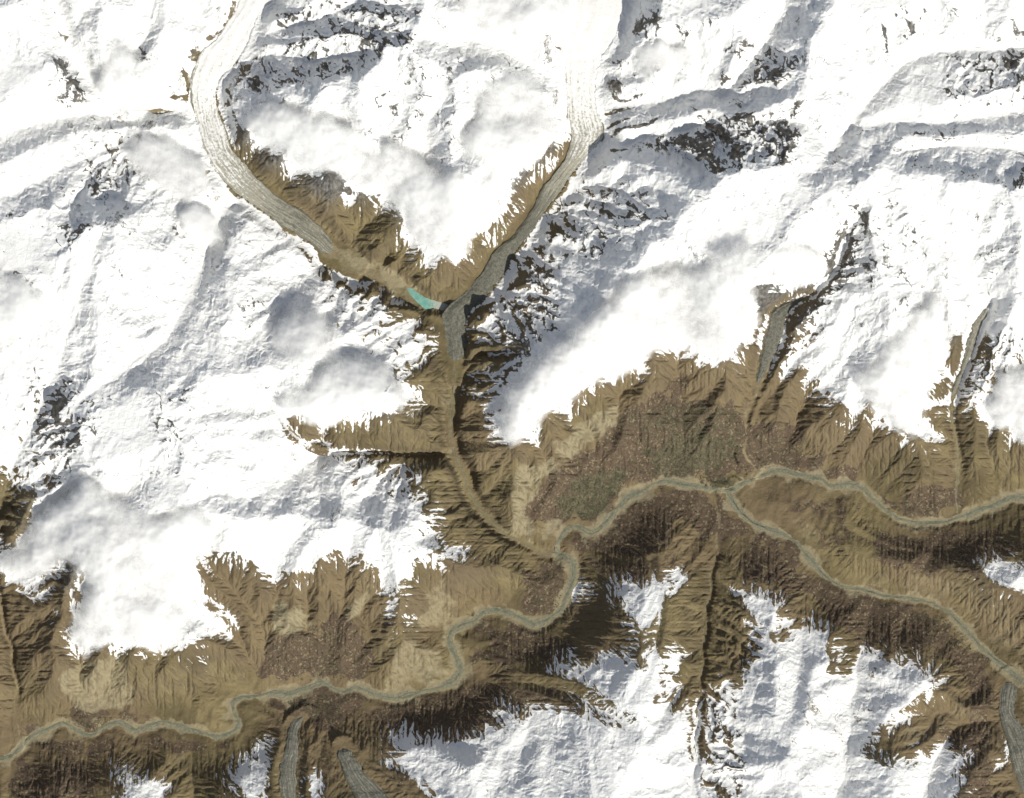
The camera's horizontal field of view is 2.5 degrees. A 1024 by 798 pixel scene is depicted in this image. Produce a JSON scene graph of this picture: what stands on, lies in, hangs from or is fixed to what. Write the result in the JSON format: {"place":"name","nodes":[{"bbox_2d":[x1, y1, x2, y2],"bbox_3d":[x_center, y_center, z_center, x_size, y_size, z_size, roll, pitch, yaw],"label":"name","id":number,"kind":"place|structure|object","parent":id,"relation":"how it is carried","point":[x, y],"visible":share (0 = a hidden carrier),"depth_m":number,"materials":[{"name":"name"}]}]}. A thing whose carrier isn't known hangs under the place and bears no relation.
{"place":"outdoors","nodes":[
{"label":"outdoors","id":0,"kind":"place"},
{"bbox_2d":[0,277,42,333],"bbox_3d":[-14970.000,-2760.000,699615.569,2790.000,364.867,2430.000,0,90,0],"label":"cloud","id":1,"kind":"structure","parent":0,"point":[20,303],"depth_m":699492.06,"materials":[{"name":"white"}]},
{"bbox_2d":[1,482,213,651],"bbox_3d":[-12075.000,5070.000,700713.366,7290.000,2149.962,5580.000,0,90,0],"label":"cloud","id":2,"kind":"structure","parent":0,"point":[160,555],"depth_m":700250.31,"materials":[{"name":"white"}]},
{"bbox_2d":[98,50,156,110],"bbox_3d":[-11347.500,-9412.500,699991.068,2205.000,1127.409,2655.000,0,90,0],"label":"cloud","id":3,"kind":"structure","parent":0,"point":[119,83],"depth_m":699880.31,"materials":[{"name":"white"}]},
{"bbox_2d":[129,135,207,197],"bbox_3d":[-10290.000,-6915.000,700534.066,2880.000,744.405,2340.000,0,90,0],"label":"cloud","id":4,"kind":"structure","parent":0,"point":[168,164],"depth_m":700395.75,"materials":[{"name":"white"}]},
{"bbox_2d":[181,203,220,244],"bbox_3d":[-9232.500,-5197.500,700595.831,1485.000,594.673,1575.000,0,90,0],"label":"cloud","id":5,"kind":"structure","parent":0,"point":[199,222],"depth_m":700510.25,"materials":[{"name":"white"}]},
{"bbox_2d":[274,310,328,366],"bbox_3d":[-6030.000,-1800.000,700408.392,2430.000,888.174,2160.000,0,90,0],"label":"cloud","id":6,"kind":"structure","parent":0,"point":[304,333],"depth_m":700155.50,"materials":[{"name":"white"}]},
{"bbox_2d":[245,101,365,178],"bbox_3d":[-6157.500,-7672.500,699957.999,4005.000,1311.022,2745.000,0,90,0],"label":"cloud","id":7,"kind":"structure","parent":0,"point":[307,141],"depth_m":699646.56,"materials":[{"name":"white"}]},
{"bbox_2d":[279,357,403,425],"bbox_3d":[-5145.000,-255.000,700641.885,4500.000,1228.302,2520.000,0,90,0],"label":"cloud","id":8,"kind":"structure","parent":0,"point":[335,393],"depth_m":700227.12,"materials":[{"name":"white"}]},
{"bbox_2d":[407,288,447,309],"bbox_3d":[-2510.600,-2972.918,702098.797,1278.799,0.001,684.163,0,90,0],"label":"lake","id":9,"kind":"structure","parent":0,"point":[422,301],"depth_m":702098.81,"materials":[{"name":"liquid"}]},
{"bbox_2d":[356,146,504,258],"bbox_3d":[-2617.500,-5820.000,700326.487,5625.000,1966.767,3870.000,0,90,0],"label":"cloud","id":10,"kind":"structure","parent":0,"point":[448,212],"depth_m":700034.00,"materials":[{"name":"white"}]},
{"bbox_2d":[450,367,555,553],"bbox_3d":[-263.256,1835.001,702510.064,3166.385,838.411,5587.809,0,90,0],"label":"river","id":11,"kind":"structure","parent":0,"point":[467,485],"depth_m":702615.81,"materials":[{"name":"liquid"}]},
{"bbox_2d":[464,76,551,172],"bbox_3d":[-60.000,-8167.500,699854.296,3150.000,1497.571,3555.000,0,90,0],"label":"cloud","id":12,"kind":"structure","parent":0,"point":[514,143],"depth_m":699526.31,"materials":[{"name":"white"}]},
{"bbox_2d":[0,0,1023,797],"bbox_3d":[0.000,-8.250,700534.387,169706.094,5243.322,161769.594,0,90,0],"label":"terrain","id":13,"kind":"structure","parent":0,"point":[694,642],"depth_m":701105.00,"materials":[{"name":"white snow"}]},
{"bbox_2d":[190,0,333,252],"bbox_3d":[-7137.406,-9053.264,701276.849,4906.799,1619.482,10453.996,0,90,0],"label":"glacier","id":14,"kind":"object","parent":13,"relation":"on","point":[217,59],"visible":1,"depth_m":701226.88,"materials":[{"name":"white ice"}]},
{"bbox_2d":[278,716,303,797],"bbox_3d":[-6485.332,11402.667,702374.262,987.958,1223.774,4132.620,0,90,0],"label":"glacier","id":15,"kind":"object","parent":13,"relation":"on","point":[287,780],"visible":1,"depth_m":702276.88,"materials":[{"name":"grey ice"}]},
{"bbox_2d":[337,748,389,797],"bbox_3d":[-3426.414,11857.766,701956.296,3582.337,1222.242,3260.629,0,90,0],"label":"glacier","id":16,"kind":"object","parent":13,"relation":"on","point":[361,784],"visible":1,"depth_m":702105.00,"materials":[{"name":"grey ice"}]},
{"bbox_2d":[57,400,970,728],"bbox_3d":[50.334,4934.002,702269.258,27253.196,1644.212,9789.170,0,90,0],"label":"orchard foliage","id":17,"kind":"object","parent":13,"relation":"on","point":[591,520],"visible":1,"depth_m":702581.56,"materials":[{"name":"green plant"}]},
{"bbox_2d":[441,0,626,360],"bbox_3d":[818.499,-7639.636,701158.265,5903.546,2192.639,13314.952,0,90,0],"label":"glacier","id":18,"kind":"object","parent":13,"relation":"on","point":[592,28],"visible":1,"depth_m":700973.75,"materials":[{"name":"white ice"}]},
{"bbox_2d":[755,298,802,382],"bbox_3d":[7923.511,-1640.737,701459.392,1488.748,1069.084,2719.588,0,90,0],"label":"glacier","id":19,"kind":"object","parent":13,"relation":"on","point":[773,336],"visible":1,"depth_m":701305.50,"materials":[{"name":"grey ice"}]},
{"bbox_2d":[952,304,989,395],"bbox_3d":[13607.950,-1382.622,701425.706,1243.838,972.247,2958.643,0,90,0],"label":"glacier","id":20,"kind":"object","parent":13,"relation":"on","point":[976,325],"visible":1,"depth_m":701369.06,"materials":[{"name":"grey ice"}]},
{"bbox_2d":[998,681,1023,792],"bbox_3d":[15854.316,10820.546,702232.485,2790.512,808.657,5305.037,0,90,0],"label":"glacier","id":21,"kind":"object","parent":13,"relation":"on","point":[1012,727],"visible":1,"depth_m":702120.75,"materials":[{"name":"grey ice"}]},
{"bbox_2d":[0,471,1023,758],"bbox_3d":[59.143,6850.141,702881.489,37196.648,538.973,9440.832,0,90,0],"label":"river","id":22,"kind":"structure","parent":0,"point":[490,609],"depth_m":702893.56,"materials":[{"name":"liquid"}]},
{"bbox_2d":[463,0,574,42],"bbox_3d":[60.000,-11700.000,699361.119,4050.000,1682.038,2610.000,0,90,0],"label":"cloud","id":23,"kind":"structure","parent":0,"point":[523,22],"depth_m":699016.06,"materials":[{"name":"white"}]},
{"bbox_2d":[500,250,755,441],"bbox_3d":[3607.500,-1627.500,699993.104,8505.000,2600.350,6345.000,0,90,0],"label":"cloud","id":24,"kind":"structure","parent":0,"point":[638,321],"depth_m":699814.88,"materials":[{"name":"white"}]},
{"bbox_2d":[636,40,691,77],"bbox_3d":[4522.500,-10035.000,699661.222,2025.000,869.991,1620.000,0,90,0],"label":"cloud","id":25,"kind":"structure","parent":0,"point":[662,55],"depth_m":699505.12,"materials":[{"name":"white"}]},
{"bbox_2d":[772,244,824,286],"bbox_3d":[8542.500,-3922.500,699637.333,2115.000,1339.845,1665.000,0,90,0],"label":"cloud","id":26,"kind":"structure","parent":0,"point":[794,265],"depth_m":699501.50,"materials":[{"name":"white"}]},
{"bbox_2d":[727,492,1020,677],"bbox_3d":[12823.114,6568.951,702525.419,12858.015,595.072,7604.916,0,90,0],"label":"river","id":27,"kind":"structure","parent":0,"point":[864,589],"depth_m":702669.25,"materials":[{"name":"liquid"}]},
{"bbox_2d":[857,303,941,430],"bbox_3d":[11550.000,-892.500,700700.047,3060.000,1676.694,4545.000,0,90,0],"label":"cloud","id":28,"kind":"structure","parent":0,"point":[895,380],"depth_m":700415.81,"materials":[{"name":"white"}]},
{"bbox_2d":[952,398,958,510],"bbox_3d":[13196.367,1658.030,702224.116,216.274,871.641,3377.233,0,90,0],"label":"river","id":29,"kind":"structure","parent":0,"point":[957,464],"depth_m":702305.44,"materials":[{"name":"liquid"}]},
{"bbox_2d":[988,373,1023,435],"bbox_3d":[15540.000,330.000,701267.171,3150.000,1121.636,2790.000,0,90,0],"label":"cloud","id":30,"kind":"structure","parent":0,"point":[1006,407],"depth_m":700947.00,"materials":[{"name":"white"}]}
]}

